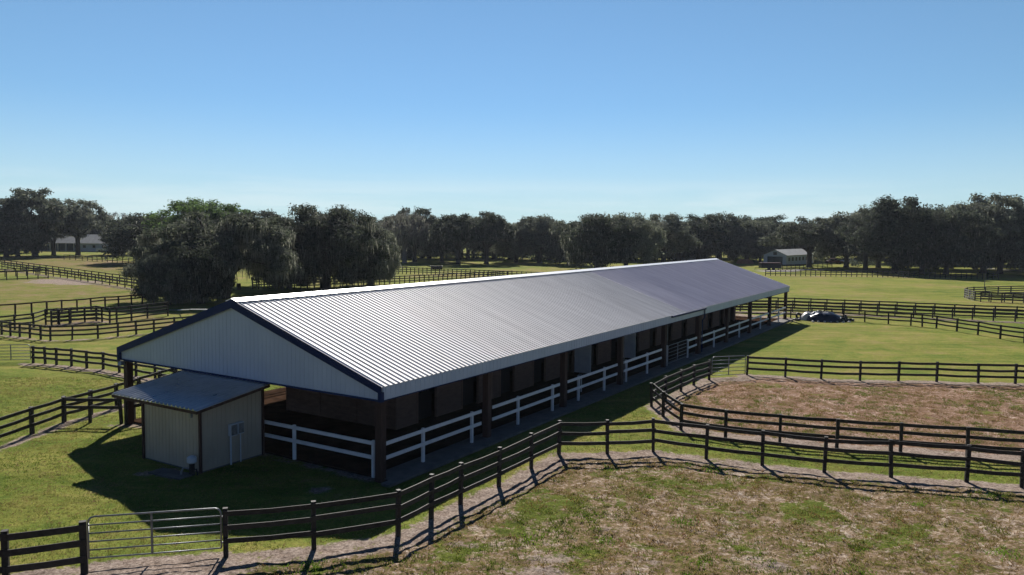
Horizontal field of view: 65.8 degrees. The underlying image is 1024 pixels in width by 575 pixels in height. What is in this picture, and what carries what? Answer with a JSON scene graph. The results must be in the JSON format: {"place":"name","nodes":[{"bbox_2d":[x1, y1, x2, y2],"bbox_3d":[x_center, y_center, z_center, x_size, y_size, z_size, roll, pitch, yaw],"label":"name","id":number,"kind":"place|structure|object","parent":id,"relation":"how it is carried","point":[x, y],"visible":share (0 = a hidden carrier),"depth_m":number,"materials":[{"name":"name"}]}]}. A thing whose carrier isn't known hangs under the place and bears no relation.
{"place":"outdoors","nodes":[
{"label":"outdoors","id":0,"kind":"place"},
{"bbox_2d":[134,316,777,480],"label":"barn floor","id":1,"kind":"structure","parent":0,"point":[275,410],"depth_m":36.73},
{"bbox_2d":[117,258,789,482],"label":"horse barn","id":2,"kind":"structure","parent":1,"relation":"on","point":[381,359],"depth_m":36.65,"materials":[{"name":"metal"}]},
{"bbox_2d":[418,389,431,419],"bbox_3d":[-4.216,5.004,37.176,0.040,2.350,1.396,3,5,31],"label":"stall door","id":3,"kind":"structure","parent":2,"relation":"in","point":[424,398],"depth_m":37.37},
{"bbox_2d":[463,378,473,405],"bbox_3d":[-2.358,4.803,40.196,0.040,2.350,1.396,3,5,31],"label":"stall door","id":4,"kind":"structure","parent":2,"relation":"in","point":[468,385],"depth_m":40.41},
{"bbox_2d":[501,368,509,393],"bbox_3d":[-0.500,4.601,43.216,0.040,2.350,1.396,3,5,31],"label":"stall door","id":5,"kind":"structure","parent":2,"relation":"in","point":[505,374],"depth_m":43.46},
{"bbox_2d":[534,360,540,382],"bbox_3d":[1.357,4.400,46.236,0.040,2.350,1.396,3,5,31],"label":"stall door","id":6,"kind":"structure","parent":2,"relation":"in","point":[537,364],"depth_m":46.47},
{"bbox_2d":[574,345,590,372],"bbox_3d":[4.430,4.198,49.525,1.110,2.300,0.070,3,5,31],"label":"stall door","id":7,"kind":"structure","parent":2,"relation":"in","point":[582,355],"depth_m":49.50,"materials":[{"name":"white paint"}]},
{"bbox_2d":[623,333,635,357],"bbox_3d":[8.146,3.795,55.565,1.110,2.300,0.070,3,5,31],"label":"stall door","id":8,"kind":"structure","parent":2,"relation":"in","point":[630,340],"depth_m":55.47,"materials":[{"name":"white paint"}]},
{"bbox_2d":[0,248,1023,574],"bbox_3d":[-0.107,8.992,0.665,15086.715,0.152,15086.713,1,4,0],"label":"ground","id":9,"kind":"structure","parent":0,"point":[858,338],"depth_m":29.26,"materials":[{"name":"plant"}]},
{"bbox_2d":[9,344,31,359],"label":"tube gate","id":10,"kind":"structure","parent":9,"relation":"on","point":[20,353],"depth_m":51.58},
{"bbox_2d":[0,196,44,256],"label":"oak tree","id":11,"kind":"object","parent":9,"relation":"on","point":[22,232],"visible":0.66,"depth_m":205.67,"materials":[{"name":"green plant"}]},
{"bbox_2d":[0,309,44,329],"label":"board fence","id":12,"kind":"object","parent":9,"relation":"on","point":[33,321],"visible":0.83,"depth_m":68.04,"materials":[{"name":"black wood"}]},
{"bbox_2d":[0,267,45,276],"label":"board fence","id":13,"kind":"object","parent":9,"relation":"on","point":[23,271],"visible":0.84,"depth_m":135.39,"materials":[{"name":"black wood"}]},
{"bbox_2d":[0,269,48,279],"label":"board fence","id":14,"kind":"object","parent":9,"relation":"on","point":[38,277],"visible":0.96,"depth_m":127.29,"materials":[{"name":"black wood"}]},
{"bbox_2d":[0,217,55,256],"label":"oak tree","id":15,"kind":"object","parent":9,"relation":"on","point":[14,247],"visible":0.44,"depth_m":212.12,"materials":[{"name":"green plant"}]},
{"bbox_2d":[1,187,80,256],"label":"oak tree","id":16,"kind":"object","parent":9,"relation":"on","point":[52,211],"visible":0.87,"depth_m":210.48,"materials":[{"name":"green plant"}]},
{"bbox_2d":[0,520,88,574],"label":"board fence","id":17,"kind":"object","parent":9,"relation":"on","point":[6,553],"visible":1,"depth_m":20.01,"materials":[{"name":"black wood"}]},
{"bbox_2d":[38,224,88,254],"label":"oak tree","id":18,"kind":"object","parent":9,"relation":"on","point":[66,233],"visible":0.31,"depth_m":224.30,"materials":[{"name":"green plant"}]},
{"bbox_2d":[1,262,136,288],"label":"board fence","id":19,"kind":"object","parent":9,"relation":"on","point":[95,277],"visible":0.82,"depth_m":125.49,"materials":[{"name":"brown wood"}]},
{"bbox_2d":[0,259,137,284],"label":"board fence","id":20,"kind":"object","parent":9,"relation":"on","point":[68,270],"visible":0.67,"depth_m":137.96,"materials":[{"name":"brown wood"}]},
{"bbox_2d":[40,234,106,251],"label":"stable","id":21,"kind":"structure","parent":9,"relation":"on","point":[91,243],"depth_m":257.41,"materials":[{"name":"white"}]},
{"bbox_2d":[45,243,74,250],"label":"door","id":22,"kind":"structure","parent":21,"relation":"in","point":[69,247],"depth_m":256.93,"materials":[{"name":"grey paint"}]},
{"bbox_2d":[50,307,100,325],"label":"board fence","id":23,"kind":"object","parent":9,"relation":"on","point":[69,320],"visible":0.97,"depth_m":71.69,"materials":[{"name":"black wood"}]},
{"bbox_2d":[0,294,154,317],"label":"board fence","id":24,"kind":"object","parent":9,"relation":"on","point":[76,300],"visible":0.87,"depth_m":82.35,"materials":[{"name":"brown wood"}]},
{"bbox_2d":[50,198,111,254],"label":"oak tree","id":25,"kind":"object","parent":9,"relation":"on","point":[83,211],"visible":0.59,"depth_m":224.71,"materials":[{"name":"green plant"}]},
{"bbox_2d":[0,368,182,437],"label":"board fence","id":26,"kind":"object","parent":9,"relation":"on","point":[32,415],"visible":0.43,"depth_m":35.57,"materials":[{"name":"black wood"}]},
{"bbox_2d":[61,397,122,423],"bbox_3d":[-19.075,5.626,35.982,2.697,1.322,0.203,0,4,-3],"label":"board fence","id":27,"kind":"object","parent":9,"relation":"on","point":[89,407],"visible":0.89,"depth_m":35.88,"materials":[{"name":"black wood"}]},
{"bbox_2d":[0,316,189,340],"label":"board fence","id":28,"kind":"object","parent":9,"relation":"on","point":[40,330],"visible":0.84,"depth_m":62.69,"materials":[{"name":"black wood"}]},
{"bbox_2d":[64,255,133,263],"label":"board fence","id":29,"kind":"object","parent":9,"relation":"on","point":[112,260],"visible":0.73,"depth_m":190.96,"materials":[{"name":"black wood"}]},
{"bbox_2d":[31,346,178,378],"bbox_3d":[-24.252,4.690,48.069,14.772,1.279,0.986,3,5,27],"label":"board fence","id":30,"kind":"object","parent":9,"relation":"on","point":[72,360],"visible":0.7,"depth_m":49.46,"materials":[{"name":"black wood"}]},
{"bbox_2d":[45,302,168,324],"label":"board fence","id":31,"kind":"object","parent":9,"relation":"on","point":[116,311],"visible":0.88,"depth_m":73.29,"materials":[{"name":"black wood"}]},
{"bbox_2d":[95,211,128,233],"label":"oak tree","id":32,"kind":"object","parent":9,"relation":"on","point":[114,215],"visible":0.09,"depth_m":275.01,"materials":[{"name":"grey plant"}]},
{"bbox_2d":[124,400,140,424],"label":"board fence","id":33,"kind":"object","parent":9,"relation":"on","point":[125,410],"visible":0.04,"depth_m":35.90,"materials":[{"name":"black wood"}]},
{"bbox_2d":[97,212,170,259],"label":"oak tree","id":34,"kind":"object","parent":9,"relation":"on","point":[122,232],"visible":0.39,"depth_m":180.06,"materials":[{"name":"green plant"}]},
{"bbox_2d":[119,250,197,304],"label":"oak tree","id":35,"kind":"object","parent":9,"relation":"on","point":[155,280],"visible":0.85,"depth_m":87.62,"materials":[{"name":"green plant"}]},
{"bbox_2d":[148,468,191,479],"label":"concrete slab","id":36,"kind":"structure","parent":9,"relation":"on","point":[168,473],"depth_m":28.59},
{"bbox_2d":[180,455,197,475],"bbox_3d":[-11.645,6.424,28.568,0.624,0.706,0.340,-1,4,-17],"label":"well pump","id":37,"kind":"object","parent":36,"relation":"on","point":[191,460],"visible":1,"depth_m":28.51,"materials":[{"name":"grey metal"}]},
{"bbox_2d":[141,196,228,239],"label":"tree","id":38,"kind":"object","parent":9,"relation":"on","point":[189,206],"visible":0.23,"depth_m":173.27,"materials":[{"name":"green plant"}]},
{"bbox_2d":[112,370,269,473],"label":"utility shed","id":39,"kind":"structure","parent":9,"relation":"on","point":[210,422],"depth_m":29.95,"materials":[{"name":"beige"}]},
{"bbox_2d":[166,241,239,303],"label":"oak tree","id":40,"kind":"object","parent":9,"relation":"on","point":[215,271],"visible":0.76,"depth_m":88.64,"materials":[{"name":"green plant"}]},
{"bbox_2d":[123,210,304,298],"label":"oak tree","id":41,"kind":"object","parent":9,"relation":"on","point":[239,235],"visible":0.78,"depth_m":94.67,"materials":[{"name":"green plant"}]},
{"bbox_2d":[200,198,251,231],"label":"tree","id":42,"kind":"object","parent":9,"relation":"on","point":[227,209],"visible":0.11,"depth_m":178.49,"materials":[{"name":"green plant"}]},
{"bbox_2d":[243,209,285,219],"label":"oak tree","id":43,"kind":"object","parent":9,"relation":"on","point":[267,213],"visible":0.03,"depth_m":193.57,"materials":[{"name":"green plant"}]},
{"bbox_2d":[265,273,318,287],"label":"oak tree","id":44,"kind":"object","parent":9,"relation":"on","point":[298,282],"visible":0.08,"depth_m":114.53,"materials":[{"name":"green plant"}]},
{"bbox_2d":[244,202,399,289],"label":"oak tree","id":45,"kind":"object","parent":9,"relation":"on","point":[339,236],"visible":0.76,"depth_m":109.40,"materials":[{"name":"green plant"}]},
{"bbox_2d":[347,228,401,285],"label":"oak tree","id":46,"kind":"object","parent":9,"relation":"on","point":[393,265],"visible":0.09,"depth_m":122.21,"materials":[{"name":"green plant"}]},
{"bbox_2d":[300,271,508,288],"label":"board fence","id":47,"kind":"object","parent":9,"relation":"on","point":[424,279],"visible":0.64,"depth_m":131.59,"materials":[{"name":"black wood"}]},
{"bbox_2d":[381,211,431,262],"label":"oak tree","id":48,"kind":"object","parent":9,"relation":"on","point":[403,228],"visible":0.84,"depth_m":200.41,"materials":[{"name":"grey plant"}]},
{"bbox_2d":[383,206,441,261],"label":"oak tree","id":49,"kind":"object","parent":9,"relation":"on","point":[424,212],"visible":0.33,"depth_m":207.64,"materials":[{"name":"green plant"}]},
{"bbox_2d":[417,217,468,261],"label":"oak tree","id":50,"kind":"object","parent":9,"relation":"on","point":[445,245],"visible":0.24,"depth_m":209.72,"materials":[{"name":"green plant"}]},
{"bbox_2d":[425,213,498,263],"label":"oak tree","id":51,"kind":"object","parent":9,"relation":"on","point":[458,230],"visible":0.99,"depth_m":195.88,"materials":[{"name":"green plant"}]},
{"bbox_2d":[396,267,542,276],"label":"board fence","id":52,"kind":"object","parent":9,"relation":"on","point":[439,270],"visible":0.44,"depth_m":150.83,"materials":[{"name":"black wood"}]},
{"bbox_2d":[450,214,494,258],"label":"oak tree","id":53,"kind":"object","parent":9,"relation":"on","point":[469,245],"visible":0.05,"depth_m":233.27,"materials":[{"name":"green plant"}]},
{"bbox_2d":[468,222,507,258],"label":"oak tree","id":54,"kind":"object","parent":9,"relation":"on","point":[481,249],"visible":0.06,"depth_m":233.10,"materials":[{"name":"green plant"}]},
{"bbox_2d":[464,211,517,263],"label":"oak tree","id":55,"kind":"object","parent":9,"relation":"on","point":[492,224],"visible":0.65,"depth_m":200.33,"materials":[{"name":"green plant"}]},
{"bbox_2d":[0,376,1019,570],"bbox_3d":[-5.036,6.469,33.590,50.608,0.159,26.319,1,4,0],"label":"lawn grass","id":56,"kind":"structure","parent":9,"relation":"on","point":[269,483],"depth_m":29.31,"materials":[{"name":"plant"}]},
{"bbox_2d":[490,222,540,261],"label":"oak tree","id":57,"kind":"object","parent":9,"relation":"on","point":[501,247],"visible":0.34,"depth_m":209.55,"materials":[{"name":"green plant"}]},
{"bbox_2d":[503,213,566,262],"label":"oak tree","id":58,"kind":"object","parent":9,"relation":"on","point":[543,227],"visible":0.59,"depth_m":207.68,"materials":[{"name":"green plant"}]},
{"bbox_2d":[543,219,578,264],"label":"oak tree","id":59,"kind":"object","parent":9,"relation":"on","point":[556,251],"visible":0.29,"depth_m":200.03,"materials":[{"name":"green plant"}]},
{"bbox_2d":[557,213,641,268],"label":"oak tree","id":60,"kind":"object","parent":9,"relation":"on","point":[576,239],"visible":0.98,"depth_m":170.34,"materials":[{"name":"green plant"}]},
{"bbox_2d":[222,418,1023,557],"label":"board fence","id":61,"kind":"object","parent":9,"relation":"on","point":[313,506],"visible":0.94,"depth_m":28.64,"materials":[{"name":"black wood"}]},
{"bbox_2d":[87,508,222,558],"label":"tube gate","id":62,"kind":"structure","parent":61,"relation":"attached to","point":[151,528],"depth_m":21.19,"materials":[{"name":"metal"}]},
{"bbox_2d":[588,212,667,267],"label":"oak tree","id":63,"kind":"object","parent":9,"relation":"on","point":[647,244],"visible":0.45,"depth_m":175.73,"materials":[{"name":"green plant"}]},
{"bbox_2d":[248,384,1023,574],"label":"dry grass","id":64,"kind":"structure","parent":9,"relation":"on","point":[799,484],"depth_m":25.86,"materials":[{"name":"plant"}]},
{"bbox_2d":[283,462,1023,574],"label":"weeds","id":65,"kind":"object","parent":9,"relation":"on","point":[859,571],"visible":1,"depth_m":23.01,"materials":[{"name":"green plant"}]},
{"bbox_2d":[639,212,704,262],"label":"oak tree","id":66,"kind":"object","parent":9,"relation":"on","point":[679,237],"visible":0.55,"depth_m":204.71,"materials":[{"name":"green plant"}]},
{"bbox_2d":[680,217,724,260],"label":"oak tree","id":67,"kind":"object","parent":9,"relation":"on","point":[685,254],"visible":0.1,"depth_m":229.40,"materials":[{"name":"green plant"}]},
{"bbox_2d":[683,213,735,259],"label":"oak tree","id":68,"kind":"object","parent":9,"relation":"on","point":[697,226],"visible":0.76,"depth_m":220.28,"materials":[{"name":"green plant"}]},
{"bbox_2d":[398,249,1021,266],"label":"brush","id":69,"kind":"object","parent":9,"relation":"on","point":[870,262],"visible":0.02,"depth_m":232.17,"materials":[{"name":"green plant"}]},
{"bbox_2d":[704,218,746,261],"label":"oak tree","id":70,"kind":"object","parent":9,"relation":"on","point":[713,253],"visible":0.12,"depth_m":230.48,"materials":[{"name":"green plant"}]},
{"bbox_2d":[702,211,754,259],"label":"oak tree","id":71,"kind":"object","parent":9,"relation":"on","point":[733,228],"visible":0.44,"depth_m":226.83,"materials":[{"name":"green plant"}]},
{"bbox_2d":[723,220,774,258],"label":"oak tree","id":72,"kind":"object","parent":9,"relation":"on","point":[752,242],"visible":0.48,"depth_m":229.43,"materials":[{"name":"green plant"}]},
{"bbox_2d":[723,215,781,258],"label":"oak tree","id":73,"kind":"object","parent":9,"relation":"on","point":[744,218],"visible":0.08,"depth_m":247.77,"materials":[{"name":"green plant"}]},
{"bbox_2d":[744,219,782,261],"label":"oak tree","id":74,"kind":"object","parent":9,"relation":"on","point":[754,255],"visible":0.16,"depth_m":234.48,"materials":[{"name":"green plant"}]},
{"bbox_2d":[759,262,781,269],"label":"stock trailer","id":75,"kind":"object","parent":9,"relation":"on","point":[770,265],"visible":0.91,"depth_m":187.25,"materials":[{"name":"grey metal"}]},
{"bbox_2d":[764,213,796,248],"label":"oak tree","id":76,"kind":"object","parent":9,"relation":"on","point":[777,218],"visible":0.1,"depth_m":248.91,"materials":[{"name":"green plant"}]},
{"bbox_2d":[757,216,849,267],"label":"oak tree","id":77,"kind":"object","parent":9,"relation":"on","point":[805,231],"visible":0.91,"depth_m":201.86,"materials":[{"name":"green plant"}]},
{"bbox_2d":[778,263,831,269],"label":"board fence","id":78,"kind":"object","parent":9,"relation":"on","point":[807,267],"visible":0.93,"depth_m":195.00,"materials":[{"name":"black wood"}]},
{"bbox_2d":[800,311,840,321],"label":"tarp covered pile","id":79,"kind":"object","parent":9,"relation":"on","point":[816,316],"visible":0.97,"depth_m":80.56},
{"bbox_2d":[650,360,1023,456],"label":"board fence","id":80,"kind":"object","parent":9,"relation":"on","point":[663,395],"visible":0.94,"depth_m":33.73,"materials":[{"name":"black wood"}]},
{"bbox_2d":[812,211,885,267],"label":"oak tree","id":81,"kind":"object","parent":9,"relation":"on","point":[824,248],"visible":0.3,"depth_m":204.15,"materials":[{"name":"green plant"}]},
{"bbox_2d":[834,206,885,269],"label":"oak tree","id":82,"kind":"object","parent":9,"relation":"on","point":[844,231],"visible":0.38,"depth_m":192.83,"materials":[{"name":"green plant"}]},
{"bbox_2d":[847,204,898,267],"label":"oak tree","id":83,"kind":"object","parent":9,"relation":"on","point":[857,259],"depth_m":206.37,"materials":[{"name":"green plant"}]},
{"bbox_2d":[736,306,1023,342],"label":"board fence","id":84,"kind":"object","parent":9,"relation":"on","point":[957,322],"visible":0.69,"depth_m":77.90,"materials":[{"name":"black wood"}]},
{"bbox_2d":[736,300,1023,321],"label":"board fence","id":85,"kind":"object","parent":9,"relation":"on","point":[895,308],"visible":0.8,"depth_m":85.89,"materials":[{"name":"black wood"}]},
{"bbox_2d":[765,269,998,279],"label":"board fence","id":86,"kind":"object","parent":9,"relation":"on","point":[893,273],"visible":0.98,"depth_m":162.73,"materials":[{"name":"black wood"}]},
{"bbox_2d":[741,297,1023,318],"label":"board fence","id":87,"kind":"object","parent":9,"relation":"on","point":[896,302],"visible":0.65,"depth_m":89.48,"materials":[{"name":"black wood"}]},
{"bbox_2d":[746,355,1023,383],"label":"board fence","id":88,"kind":"object","parent":9,"relation":"on","point":[898,374],"visible":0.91,"depth_m":48.36,"materials":[{"name":"black wood"}]},
{"bbox_2d":[711,355,746,375],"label":"tube gate","id":89,"kind":"structure","parent":88,"relation":"attached to","point":[728,363],"depth_m":49.00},
{"bbox_2d":[845,194,946,272],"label":"oak tree","id":90,"kind":"object","parent":9,"relation":"on","point":[882,219],"visible":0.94,"depth_m":175.00,"materials":[{"name":"green plant"}]},
{"bbox_2d":[884,214,969,272],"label":"oak tree","id":91,"kind":"object","parent":9,"relation":"on","point":[907,259],"visible":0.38,"depth_m":173.77,"materials":[{"name":"green plant"}]},
{"bbox_2d":[918,203,957,264],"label":"oak tree","id":92,"kind":"object","parent":9,"relation":"on","point":[926,207],"visible":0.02,"depth_m":203.63,"materials":[{"name":"green plant"}]},
{"bbox_2d":[905,207,1003,273],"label":"oak tree","id":93,"kind":"object","parent":9,"relation":"on","point":[974,242],"visible":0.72,"depth_m":172.08,"materials":[{"name":"green plant"}]},
{"bbox_2d":[945,192,1023,272],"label":"oak tree","id":94,"kind":"object","parent":9,"relation":"on","point":[987,207],"visible":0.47,"depth_m":179.94,"materials":[{"name":"green plant"}]},
{"bbox_2d":[961,211,1023,273],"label":"oak tree","id":95,"kind":"object","parent":9,"relation":"on","point":[1011,249],"visible":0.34,"depth_m":177.61,"materials":[{"name":"green plant"}]},
{"bbox_2d":[964,286,1023,302],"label":"board fence","id":96,"kind":"object","parent":9,"relation":"on","point":[966,290],"visible":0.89,"depth_m":112.17,"materials":[{"name":"grey wood"}]},
{"bbox_2d":[980,292,1023,302],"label":"board fence","id":97,"kind":"object","parent":9,"relation":"on","point":[1001,296],"visible":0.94,"depth_m":105.24,"materials":[{"name":"black wood"}]},
{"bbox_2d":[0,0,1023,223],"label":"sky","id":98,"kind":"structure","parent":0,"point":[566,110],"materials":[{"name":"blue"}]},
{"bbox_2d":[381,318,792,487],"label":"pavement","id":99,"kind":"structure","parent":0,"point":[404,472],"depth_m":37.32,"materials":[{"name":"concrete"}]},
{"bbox_2d":[264,420,374,477],"bbox_3d":[-7.562,6.029,30.048,6.125,1.360,0.150,3,5,31],"label":"white rail fence","id":100,"kind":"object","parent":99,"relation":"on","point":[293,439],"visible":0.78,"depth_m":29.68,"materials":[{"name":"paint"}]},
{"bbox_2d":[386,410,481,461],"bbox_3d":[-2.971,6.012,31.015,0.150,1.360,6.171,3,5,31],"label":"white rail fence","id":101,"kind":"object","parent":99,"relation":"on","point":[422,431],"visible":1,"depth_m":30.58,"materials":[{"name":"paint"}]},
{"bbox_2d":[492,383,559,424],"bbox_3d":[0.713,5.612,37.003,0.150,1.360,6.171,3,5,31],"label":"white rail fence","id":102,"kind":"object","parent":99,"relation":"on","point":[518,409],"visible":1,"depth_m":36.56,"materials":[{"name":"paint"}]},
{"bbox_2d":[567,363,617,400],"bbox_3d":[4.396,5.213,42.990,0.150,1.360,6.171,3,5,31],"label":"white rail fence","id":103,"kind":"object","parent":99,"relation":"on","point":[578,378],"visible":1,"depth_m":42.55,"materials":[{"name":"paint"}]},
{"bbox_2d":[623,348,661,381],"bbox_3d":[8.080,4.813,48.978,0.150,1.360,6.172,3,5,31],"label":"white rail fence","id":104,"kind":"object","parent":99,"relation":"on","point":[646,363],"visible":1,"depth_m":48.66,"materials":[{"name":"paint"}]},
{"bbox_2d":[686,337,696,357],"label":"white rail fence","id":105,"kind":"object","parent":99,"relation":"on","point":[688,346],"visible":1,"depth_m":56.11,"materials":[{"name":"paint"}]},
{"bbox_2d":[667,340,686,363],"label":"tube gate","id":106,"kind":"structure","parent":105,"relation":"attached to","point":[677,351],"depth_m":54.36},
{"bbox_2d":[702,327,725,346],"bbox_3d":[15.447,4.013,60.953,0.150,1.363,6.172,3,5,31],"label":"white rail fence","id":107,"kind":"object","parent":99,"relation":"on","point":[714,337],"visible":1,"depth_m":61.23,"materials":[{"name":"paint"}]},
{"bbox_2d":[728,319,748,336],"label":"white rail fence","id":108,"kind":"object","parent":99,"relation":"on","point":[739,328],"visible":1,"depth_m":67.22,"materials":[{"name":"paint"}]},
{"bbox_2d":[763,249,812,264],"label":"barn","id":109,"kind":"structure","parent":0,"point":[789,256],"depth_m":218.15,"materials":[{"name":"white"}]},
{"bbox_2d":[767,256,782,262],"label":"door","id":110,"kind":"structure","parent":109,"relation":"in","point":[769,258],"depth_m":216.94,"materials":[{"name":"grey paint"}]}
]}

